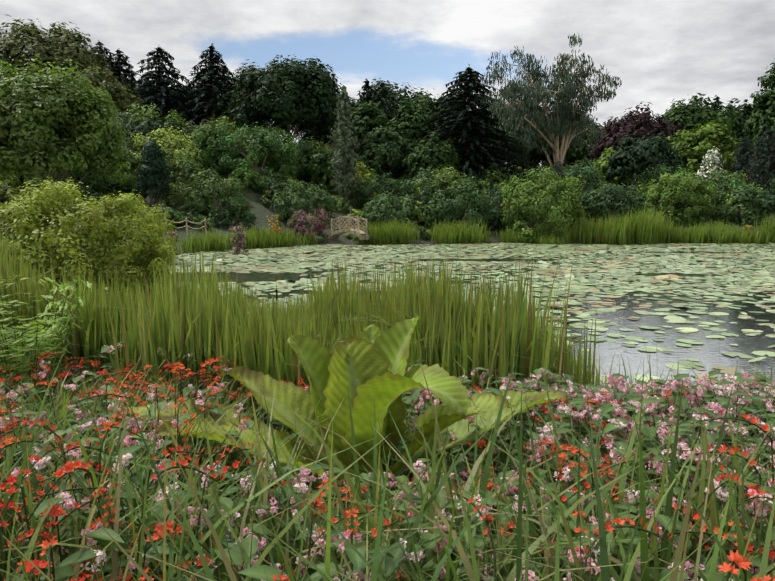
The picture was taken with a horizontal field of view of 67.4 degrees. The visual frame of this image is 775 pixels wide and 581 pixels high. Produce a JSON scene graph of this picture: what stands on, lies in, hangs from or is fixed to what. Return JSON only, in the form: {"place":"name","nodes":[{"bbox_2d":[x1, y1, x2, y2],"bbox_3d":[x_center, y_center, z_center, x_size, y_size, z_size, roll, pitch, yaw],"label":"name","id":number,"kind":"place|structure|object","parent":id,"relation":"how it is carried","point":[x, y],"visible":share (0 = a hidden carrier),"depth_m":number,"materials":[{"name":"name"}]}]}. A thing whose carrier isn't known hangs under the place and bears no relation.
{"place":"outdoors","nodes":[
{"label":"outdoors","id":0,"kind":"place"},
{"bbox_2d":[0,0,774,178],"label":"sky","id":1,"kind":"structure","parent":0,"point":[661,52],"materials":[{"name":"white"}]},
{"bbox_2d":[1,171,774,574],"bbox_3d":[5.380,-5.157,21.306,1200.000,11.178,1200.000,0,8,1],"label":"ground","id":2,"kind":"structure","parent":0,"point":[257,209],"depth_m":42.77,"materials":[{"name":"green plant"}]},
{"bbox_2d":[0,171,21,189],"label":"shrub","id":3,"kind":"object","parent":2,"relation":"on","point":[14,183],"visible":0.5,"depth_m":38.10,"materials":[{"name":"green plant"}]},
{"bbox_2d":[0,181,25,213],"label":"shrub","id":4,"kind":"object","parent":2,"relation":"on","point":[8,196],"visible":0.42,"depth_m":33.95,"materials":[{"name":"green plant"}]},
{"bbox_2d":[0,275,91,415],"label":"feathery shrub","id":5,"kind":"object","parent":2,"relation":"on","point":[35,349],"visible":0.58,"depth_m":5.02,"materials":[{"name":"green plant"}]},
{"bbox_2d":[0,14,110,79],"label":"tree","id":6,"kind":"object","parent":2,"relation":"on","point":[58,43],"visible":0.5,"depth_m":68.61,"materials":[{"name":"green plant"}]},
{"bbox_2d":[0,54,132,246],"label":"tree","id":7,"kind":"object","parent":2,"relation":"on","point":[54,114],"visible":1,"depth_m":25.20,"materials":[{"name":"green plant"}]},
{"bbox_2d":[23,140,122,194],"bbox_3d":[-22.198,-8.871,41.083,6.377,4.573,6.950,0,8,1],"label":"shrub","id":8,"kind":"object","parent":2,"relation":"on","point":[100,186],"visible":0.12,"depth_m":40.34,"materials":[{"name":"green plant"}]},
{"bbox_2d":[0,177,178,308],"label":"yellow green shrub","id":9,"kind":"object","parent":2,"relation":"on","point":[39,212],"visible":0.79,"depth_m":11.57,"materials":[{"name":"green plant"}]},
{"bbox_2d":[76,185,103,210],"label":"shrub","id":10,"kind":"object","parent":2,"relation":"on","point":[94,194],"visible":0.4,"depth_m":38.39,"materials":[{"name":"green plant"}]},
{"bbox_2d":[69,64,146,124],"bbox_3d":[-27.983,-17.235,56.721,8.487,8.981,7.032,0,8,1],"label":"tree","id":11,"kind":"object","parent":2,"relation":"on","point":[122,97],"visible":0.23,"depth_m":54.87,"materials":[{"name":"green plant"}]},
{"bbox_2d":[90,40,131,86],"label":"conifer","id":12,"kind":"object","parent":2,"relation":"on","point":[100,47],"visible":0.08,"depth_m":80.87,"materials":[{"name":"green plant"}]},
{"bbox_2d":[90,162,138,197],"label":"shrub","id":13,"kind":"object","parent":2,"relation":"on","point":[120,183],"visible":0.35,"depth_m":41.88,"materials":[{"name":"green plant"}]},
{"bbox_2d":[104,48,151,105],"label":"conifer","id":14,"kind":"object","parent":2,"relation":"on","point":[116,67],"visible":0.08,"depth_m":77.02,"materials":[{"name":"green plant"}]},
{"bbox_2d":[116,136,142,178],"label":"shrub","id":15,"kind":"object","parent":2,"relation":"on","point":[131,162],"visible":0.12,"depth_m":46.03,"materials":[{"name":"green plant"}]},
{"bbox_2d":[130,139,178,206],"bbox_3d":[-16.796,-8.358,41.601,3.139,4.887,3.226,0,8,1],"label":"dark conifer","id":16,"kind":"object","parent":2,"relation":"on","point":[153,154],"visible":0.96,"depth_m":40.97,"materials":[{"name":"green plant"}]},
{"bbox_2d":[121,102,190,134],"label":"shrub","id":17,"kind":"object","parent":2,"relation":"on","point":[139,118],"visible":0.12,"depth_m":54.15,"materials":[{"name":"green plant"}]},
{"bbox_2d":[122,113,191,147],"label":"shrub","id":18,"kind":"object","parent":2,"relation":"on","point":[144,128],"visible":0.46,"depth_m":49.48,"materials":[{"name":"green plant"}]},
{"bbox_2d":[121,125,202,176],"bbox_3d":[-18.496,-11.290,47.992,7.132,4.687,7.375,0,8,1],"label":"shrub","id":19,"kind":"object","parent":2,"relation":"on","point":[160,137],"visible":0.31,"depth_m":46.53,"materials":[{"name":"green plant"}]},
{"bbox_2d":[127,131,205,180],"bbox_3d":[-18.009,-10.802,47.432,6.274,4.743,6.215,0,8,1],"label":"shrub","id":20,"kind":"object","parent":2,"relation":"on","point":[169,158],"visible":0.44,"depth_m":46.14,"materials":[{"name":"green plant"}]},
{"bbox_2d":[151,207,185,226],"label":"shrub","id":21,"kind":"object","parent":2,"relation":"on","point":[175,215],"visible":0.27,"depth_m":37.61,"materials":[{"name":"green plant"}]},
{"bbox_2d":[130,45,209,128],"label":"conifer","id":22,"kind":"object","parent":2,"relation":"on","point":[160,92],"visible":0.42,"depth_m":68.95,"materials":[{"name":"green plant"}]},
{"bbox_2d":[160,182,192,207],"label":"shrub","id":23,"kind":"object","parent":2,"relation":"on","point":[176,201],"visible":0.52,"depth_m":42.34,"materials":[{"name":"green plant"}]},
{"bbox_2d":[165,159,199,197],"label":"shrub","id":24,"kind":"object","parent":2,"relation":"on","point":[183,176],"visible":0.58,"depth_m":44.88,"materials":[{"name":"green plant"}]},
{"bbox_2d":[186,204,213,218],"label":"shrub","id":25,"kind":"object","parent":2,"relation":"on","point":[208,209],"visible":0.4,"depth_m":41.01,"materials":[{"name":"green plant"}]},
{"bbox_2d":[192,214,213,231],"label":"shrub","id":26,"kind":"object","parent":2,"relation":"on","point":[202,224],"visible":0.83,"depth_m":37.96,"materials":[{"name":"green plant"}]},
{"bbox_2d":[170,43,238,127],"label":"conifer","id":27,"kind":"object","parent":2,"relation":"on","point":[207,98],"visible":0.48,"depth_m":68.64,"materials":[{"name":"green plant"}]},
{"bbox_2d":[180,167,246,218],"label":"shrub","id":28,"kind":"object","parent":2,"relation":"on","point":[205,183],"visible":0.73,"depth_m":41.20,"materials":[{"name":"green plant"}]},
{"bbox_2d":[184,121,242,175],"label":"shrub","id":29,"kind":"object","parent":2,"relation":"on","point":[207,163],"visible":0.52,"depth_m":49.81,"materials":[{"name":"green plant"}]},
{"bbox_2d":[180,116,252,173],"bbox_3d":[-16.290,-13.243,53.751,7.767,5.672,8.493,0,8,1],"label":"shrub","id":30,"kind":"object","parent":2,"relation":"on","point":[222,120],"visible":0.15,"depth_m":51.99,"materials":[{"name":"green plant"}]},
{"bbox_2d":[205,208,233,227],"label":"shrub","id":31,"kind":"object","parent":2,"relation":"on","point":[227,216],"visible":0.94,"depth_m":39.61,"materials":[{"name":"green plant"}]},
{"bbox_2d":[221,195,248,217],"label":"shrub","id":32,"kind":"object","parent":2,"relation":"on","point":[238,200],"visible":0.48,"depth_m":43.40,"materials":[{"name":"green plant"}]},
{"bbox_2d":[228,222,246,254],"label":"flowering plant","id":33,"kind":"object","parent":2,"relation":"on","point":[238,246],"visible":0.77,"depth_m":31.34,"materials":[{"name":"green plant"}]},
{"bbox_2d":[214,85,266,132],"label":"tree","id":34,"kind":"object","parent":2,"relation":"on","point":[222,104],"visible":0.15,"depth_m":66.66,"materials":[{"name":"green plant"}]},
{"bbox_2d":[228,167,259,189],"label":"shrub","id":35,"kind":"object","parent":2,"relation":"on","point":[246,180],"visible":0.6,"depth_m":47.54,"materials":[{"name":"green plant"}]},
{"bbox_2d":[235,210,257,226],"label":"shrub","id":36,"kind":"object","parent":2,"relation":"on","point":[249,217],"visible":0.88,"depth_m":41.13,"materials":[{"name":"green plant"}]},
{"bbox_2d":[215,122,303,178],"bbox_3d":[-11.098,-11.598,50.771,7.645,5.864,7.937,0,8,1],"label":"shrub","id":37,"kind":"object","parent":2,"relation":"on","point":[266,141],"visible":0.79,"depth_m":49.63,"materials":[{"name":"green plant"}]},
{"bbox_2d":[242,166,289,193],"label":"shrub","id":38,"kind":"object","parent":2,"relation":"on","point":[267,178],"visible":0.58,"depth_m":48.00,"materials":[{"name":"green plant"}]},
{"bbox_2d":[239,121,298,165],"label":"shrub","id":39,"kind":"object","parent":2,"relation":"on","point":[277,127],"visible":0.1,"depth_m":57.16,"materials":[{"name":"green plant"}]},
{"bbox_2d":[258,187,291,206],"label":"shrub","id":40,"kind":"object","parent":2,"relation":"on","point":[265,200],"visible":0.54,"depth_m":46.28,"materials":[{"name":"green plant"}]},
{"bbox_2d":[266,214,284,234],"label":"flowering plant","id":41,"kind":"object","parent":2,"relation":"on","point":[277,222],"visible":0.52,"depth_m":37.69,"materials":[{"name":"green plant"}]},
{"bbox_2d":[262,177,300,203],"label":"shrub","id":42,"kind":"object","parent":2,"relation":"on","point":[274,186],"visible":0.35,"depth_m":47.11,"materials":[{"name":"green plant"}]},
{"bbox_2d":[230,55,350,141],"bbox_3d":[-9.933,-17.822,60.034,11.968,12.651,12.680,-7,11,-39],"label":"dark broadleaf","id":43,"kind":"object","parent":2,"relation":"on","point":[293,95],"visible":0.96,"depth_m":56.67,"materials":[{"name":"green plant"}]},
{"bbox_2d":[287,210,315,242],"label":"flowering shrub","id":44,"kind":"object","parent":2,"relation":"on","point":[300,217],"visible":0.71,"depth_m":39.41,"materials":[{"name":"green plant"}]},
{"bbox_2d":[278,138,325,185],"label":"shrub","id":45,"kind":"object","parent":2,"relation":"on","point":[300,159],"visible":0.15,"depth_m":54.27,"materials":[{"name":"green plant"}]},
{"bbox_2d":[270,180,334,222],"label":"shrub","id":46,"kind":"object","parent":2,"relation":"on","point":[324,199],"visible":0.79,"depth_m":44.20,"materials":[{"name":"green plant"}]},
{"bbox_2d":[278,136,335,185],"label":"shrub","id":47,"kind":"object","parent":2,"relation":"on","point":[327,148],"visible":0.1,"depth_m":55.93,"materials":[{"name":"green plant"}]},
{"bbox_2d":[295,147,339,188],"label":"shrub","id":48,"kind":"object","parent":2,"relation":"on","point":[315,160],"visible":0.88,"depth_m":52.81,"materials":[{"name":"green plant"}]},
{"bbox_2d":[312,209,329,237],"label":"flowering shrub","id":49,"kind":"object","parent":2,"relation":"on","point":[319,227],"visible":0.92,"depth_m":41.21,"materials":[{"name":"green plant"}]},
{"bbox_2d":[304,162,337,191],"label":"shrub","id":50,"kind":"object","parent":2,"relation":"on","point":[313,179],"visible":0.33,"depth_m":53.10,"materials":[{"name":"green plant"}]},
{"bbox_2d":[300,126,348,160],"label":"shrub","id":51,"kind":"object","parent":2,"relation":"on","point":[309,134],"visible":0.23,"depth_m":88.97,"materials":[{"name":"green plant"}]},
{"bbox_2d":[327,195,349,211],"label":"shrub","id":52,"kind":"object","parent":2,"relation":"on","point":[340,203],"visible":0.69,"depth_m":48.44,"materials":[{"name":"green plant"}]},
{"bbox_2d":[121,315,567,543],"bbox_3d":[-0.269,0.818,3.140,2.699,1.231,1.389,0,8,1],"label":"skunk cabbage","id":53,"kind":"object","parent":2,"relation":"on","point":[372,358],"visible":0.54,"depth_m":3.44,"materials":[{"name":"green plant"}]},
{"bbox_2d":[327,85,363,208],"bbox_3d":[-3.658,-11.854,48.763,3.125,10.370,2.835,4,9,28],"label":"conifer tree","id":54,"kind":"object","parent":2,"relation":"on","point":[343,156],"visible":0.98,"depth_m":48.40,"materials":[{"name":"green plant"}]},
{"bbox_2d":[329,215,369,239],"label":"foot bridge","id":55,"kind":"structure","parent":2,"relation":"on","point":[353,230],"depth_m":39.05,"materials":[{"name":"brown wood"}]},
{"bbox_2d":[341,161,373,207],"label":"yellow shrub","id":56,"kind":"object","parent":2,"relation":"on","point":[361,171],"visible":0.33,"depth_m":50.54,"materials":[{"name":"green plant"}]},
{"bbox_2d":[351,79,375,155],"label":"conifer","id":57,"kind":"object","parent":2,"relation":"on","point":[367,98],"visible":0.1,"depth_m":91.29,"materials":[{"name":"green plant"}]},
{"bbox_2d":[346,101,387,152],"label":"tree","id":58,"kind":"object","parent":2,"relation":"on","point":[364,115],"visible":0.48,"depth_m":75.80,"materials":[{"name":"green plant"}]},
{"bbox_2d":[351,170,410,208],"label":"shrub","id":59,"kind":"object","parent":2,"relation":"on","point":[362,199],"visible":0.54,"depth_m":49.11,"materials":[{"name":"green plant"}]},
{"bbox_2d":[368,81,397,180],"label":"conifer","id":60,"kind":"object","parent":2,"relation":"on","point":[388,108],"visible":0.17,"depth_m":84.65,"materials":[{"name":"green plant"}]},
{"bbox_2d":[356,126,414,178],"bbox_3d":[-0.269,-12.951,58.681,6.377,7.092,5.764,0,8,1],"label":"tree","id":61,"kind":"object","parent":2,"relation":"on","point":[381,147],"visible":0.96,"depth_m":56.97,"materials":[{"name":"green plant"}]},
{"bbox_2d":[0,307,774,580],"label":"grass","id":62,"kind":"object","parent":2,"relation":"on","point":[464,552],"visible":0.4,"depth_m":1.92,"materials":[{"name":"green plant"}]},
{"bbox_2d":[0,341,774,580],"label":"flowers","id":63,"kind":"object","parent":2,"relation":"on","point":[62,570],"depth_m":2.66,"materials":[{"name":"plant"}]},
{"bbox_2d":[0,351,774,580],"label":"red flowers","id":64,"kind":"object","parent":2,"relation":"on","point":[69,467],"visible":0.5,"depth_m":2.01,"materials":[{"name":"red plant"}]},
{"bbox_2d":[0,222,774,437],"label":"reeds","id":65,"kind":"object","parent":2,"relation":"on","point":[208,319],"visible":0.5,"depth_m":5.61,"materials":[{"name":"green plant"}]},
{"bbox_2d":[358,191,421,227],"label":"shrub","id":66,"kind":"object","parent":2,"relation":"on","point":[381,199],"visible":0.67,"depth_m":42.70,"materials":[{"name":"green plant"}]},
{"bbox_2d":[349,78,439,119],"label":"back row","id":67,"kind":"object","parent":2,"relation":"on","point":[395,98],"visible":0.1,"depth_m":102.26,"materials":[{"name":"green plant"}]},
{"bbox_2d":[386,97,420,183],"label":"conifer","id":68,"kind":"object","parent":2,"relation":"on","point":[393,172],"visible":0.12,"depth_m":77.22,"materials":[{"name":"green plant"}]},
{"bbox_2d":[385,98,438,180],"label":"tree","id":69,"kind":"object","parent":2,"relation":"on","point":[405,127],"visible":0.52,"depth_m":73.40,"materials":[{"name":"green plant"}]},
{"bbox_2d":[398,167,455,225],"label":"shrub","id":70,"kind":"object","parent":2,"relation":"on","point":[409,188],"visible":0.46,"depth_m":45.20,"materials":[{"name":"green plant"}]},
{"bbox_2d":[410,200,445,227],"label":"shrub","id":71,"kind":"object","parent":2,"relation":"on","point":[420,217],"visible":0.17,"depth_m":44.40,"materials":[{"name":"green plant"}]},
{"bbox_2d":[404,132,459,178],"bbox_3d":[4.096,-11.324,53.885,5.298,6.720,4.892,0,8,1],"label":"tree","id":72,"kind":"object","parent":2,"relation":"on","point":[429,153],"visible":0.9,"depth_m":52.50,"materials":[{"name":"green plant"}]},
{"bbox_2d":[397,94,470,136],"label":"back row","id":73,"kind":"object","parent":2,"relation":"on","point":[422,102],"visible":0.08,"depth_m":95.12,"materials":[{"name":"green plant"}]},
{"bbox_2d":[412,165,466,206],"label":"shrub","id":74,"kind":"object","parent":2,"relation":"on","point":[448,185],"visible":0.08,"depth_m":49.57,"materials":[{"name":"green plant"}]},
{"bbox_2d":[421,167,476,212],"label":"shrub","id":75,"kind":"object","parent":2,"relation":"on","point":[447,180],"visible":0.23,"depth_m":49.43,"materials":[{"name":"green plant"}]},
{"bbox_2d":[419,174,490,229],"bbox_3d":[5.101,-6.397,44.627,5.418,4.922,4.917,0,8,1],"label":"shrub","id":76,"kind":"object","parent":2,"relation":"on","point":[443,203],"visible":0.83,"depth_m":43.27,"materials":[{"name":"green plant"}]},
{"bbox_2d":[394,64,535,205],"bbox_3d":[8.357,-14.920,58.169,15.986,14.662,15.404,0,8,1],"label":"conifer tree","id":77,"kind":"object","parent":2,"relation":"on","point":[476,151],"visible":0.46,"depth_m":56.75,"materials":[{"name":"green plant"}]},
{"bbox_2d":[165,203,774,254],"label":"shore reeds","id":78,"kind":"object","parent":2,"relation":"on","point":[640,228],"visible":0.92,"depth_m":39.91,"materials":[{"name":"green plant"}]},
{"bbox_2d":[469,163,513,188],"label":"shrub","id":79,"kind":"object","parent":2,"relation":"on","point":[490,177],"visible":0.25,"depth_m":54.90,"materials":[{"name":"green plant"}]},
{"bbox_2d":[469,183,514,230],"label":"shrub","id":80,"kind":"object","parent":2,"relation":"on","point":[494,219],"visible":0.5,"depth_m":44.41,"materials":[{"name":"green plant"}]},
{"bbox_2d":[488,105,574,172],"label":"tree","id":81,"kind":"object","parent":2,"relation":"on","point":[532,155],"visible":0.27,"depth_m":83.61,"materials":[{"name":"green plant"}]},
{"bbox_2d":[500,165,587,243],"bbox_3d":[11.210,-6.000,42.271,6.025,6.132,5.968,-8,11,-43],"label":"round bush","id":82,"kind":"object","parent":2,"relation":"on","point":[524,211],"visible":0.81,"depth_m":41.09,"materials":[{"name":"green plant"}]},
{"bbox_2d":[476,33,621,189],"bbox_3d":[15.156,-15.427,54.836,13.442,14.826,9.521,0,8,1],"label":"eucalyptus","id":83,"kind":"object","parent":2,"relation":"on","point":[568,119],"visible":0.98,"depth_m":53.20,"materials":[{"name":"green plant"}]},
{"bbox_2d":[527,159,575,204],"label":"shrub","id":84,"kind":"object","parent":2,"relation":"on","point":[559,169],"visible":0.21,"depth_m":54.21,"materials":[{"name":"green plant"}]},
{"bbox_2d":[540,115,605,167],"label":"tree","id":85,"kind":"object","parent":2,"relation":"on","point":[577,155],"visible":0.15,"depth_m":83.78,"materials":[{"name":"green plant"}]},
{"bbox_2d":[556,157,603,215],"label":"shrub","id":86,"kind":"object","parent":2,"relation":"on","point":[580,168],"visible":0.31,"depth_m":48.27,"materials":[{"name":"green plant"}]},
{"bbox_2d":[561,187,605,221],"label":"shrub","id":87,"kind":"object","parent":2,"relation":"on","point":[583,200],"visible":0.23,"depth_m":46.08,"materials":[{"name":"green plant"}]},
{"bbox_2d":[589,145,632,185],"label":"shrub","id":88,"kind":"object","parent":2,"relation":"on","point":[602,161],"visible":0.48,"depth_m":66.92,"materials":[{"name":"green plant"}]},
{"bbox_2d":[583,183,648,222],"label":"shrub","id":89,"kind":"object","parent":2,"relation":"on","point":[607,195],"visible":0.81,"depth_m":45.20,"materials":[{"name":"green plant"}]},
{"bbox_2d":[589,101,685,186],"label":"copper beech","id":90,"kind":"object","parent":2,"relation":"on","point":[637,124],"visible":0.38,"depth_m":76.60,"materials":[{"name":"purple plant"}]},
{"bbox_2d":[605,133,684,184],"bbox_3d":[26.578,-12.544,60.140,7.002,7.412,7.101,-4,9,-28],"label":"dark round tree","id":91,"kind":"object","parent":2,"relation":"on","point":[642,156],"visible":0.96,"depth_m":58.35,"materials":[{"name":"green plant"}]},
{"bbox_2d":[632,163,691,208],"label":"shrub","id":92,"kind":"object","parent":2,"relation":"on","point":[646,175],"visible":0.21,"depth_m":51.99,"materials":[{"name":"green plant"}]},
{"bbox_2d":[651,207,681,227],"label":"shrub","id":93,"kind":"object","parent":2,"relation":"on","point":[676,219],"visible":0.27,"depth_m":44.92,"materials":[{"name":"green plant"}]},
{"bbox_2d":[633,169,719,227],"bbox_3d":[23.229,-7.258,46.988,6.192,5.022,5.551,0,8,1],"label":"round bush","id":94,"kind":"object","parent":2,"relation":"on","point":[666,186],"visible":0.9,"depth_m":45.53,"materials":[{"name":"green plant"}]},
{"bbox_2d":[651,165,715,217],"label":"shrub","id":95,"kind":"object","parent":2,"relation":"on","point":[678,171],"visible":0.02,"depth_m":50.02,"materials":[{"name":"green plant"}]},
{"bbox_2d":[656,93,744,173],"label":"green tree","id":96,"kind":"object","parent":2,"relation":"on","point":[688,116],"visible":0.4,"depth_m":81.16,"materials":[{"name":"green plant"}]},
{"bbox_2d":[665,119,740,175],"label":"light tree","id":97,"kind":"object","parent":2,"relation":"on","point":[692,146],"visible":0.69,"depth_m":67.54,"materials":[{"name":"green plant"}]},
{"bbox_2d":[693,204,726,222],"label":"shrub","id":98,"kind":"object","parent":2,"relation":"on","point":[715,218],"visible":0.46,"depth_m":46.35,"materials":[{"name":"green plant"}]},
{"bbox_2d":[693,146,730,204],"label":"white flower shrub","id":99,"kind":"object","parent":2,"relation":"on","point":[713,158],"visible":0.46,"depth_m":50.85,"materials":[{"name":"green plant"}]},
{"bbox_2d":[693,169,756,210],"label":"shrub","id":100,"kind":"object","parent":2,"relation":"on","point":[722,186],"visible":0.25,"depth_m":48.49,"materials":[{"name":"green plant"}]},
{"bbox_2d":[710,98,758,172],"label":"green tree","id":101,"kind":"object","parent":2,"relation":"on","point":[747,110],"visible":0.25,"depth_m":82.33,"materials":[{"name":"green plant"}]},
{"bbox_2d":[718,191,761,224],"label":"shrub","id":102,"kind":"object","parent":2,"relation":"on","point":[732,203],"visible":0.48,"depth_m":45.56,"materials":[{"name":"green plant"}]},
{"bbox_2d":[728,136,752,182],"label":"cypress","id":103,"kind":"object","parent":2,"relation":"on","point":[743,154],"visible":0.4,"depth_m":53.66,"materials":[{"name":"green plant"}]},
{"bbox_2d":[715,179,773,227],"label":"shrub","id":104,"kind":"object","parent":2,"relation":"on","point":[749,192],"visible":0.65,"depth_m":44.91,"materials":[{"name":"green plant"}]},
{"bbox_2d":[742,58,774,149],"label":"tall tree","id":105,"kind":"object","parent":2,"relation":"on","point":[762,118],"visible":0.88,"depth_m":59.05,"materials":[{"name":"green plant"}]},
{"bbox_2d":[742,126,774,193],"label":"cypress","id":106,"kind":"object","parent":2,"relation":"on","point":[762,168],"visible":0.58,"depth_m":47.79,"materials":[{"name":"green plant"}]},
{"bbox_2d":[757,177,774,225],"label":"shrub","id":107,"kind":"object","parent":2,"relation":"on","point":[768,207],"visible":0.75,"depth_m":44.07,"materials":[{"name":"green plant"}]},
{"bbox_2d":[106,242,774,387],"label":"pond water","id":108,"kind":"structure","parent":0,"point":[707,352],"depth_m":14.54,"materials":[{"name":"grey liquid"}]},
{"bbox_2d":[83,241,774,385],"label":"lily pads","id":109,"kind":"object","parent":108,"relation":"on","point":[766,278],"visible":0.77,"depth_m":22.79,"materials":[{"name":"green plant"}]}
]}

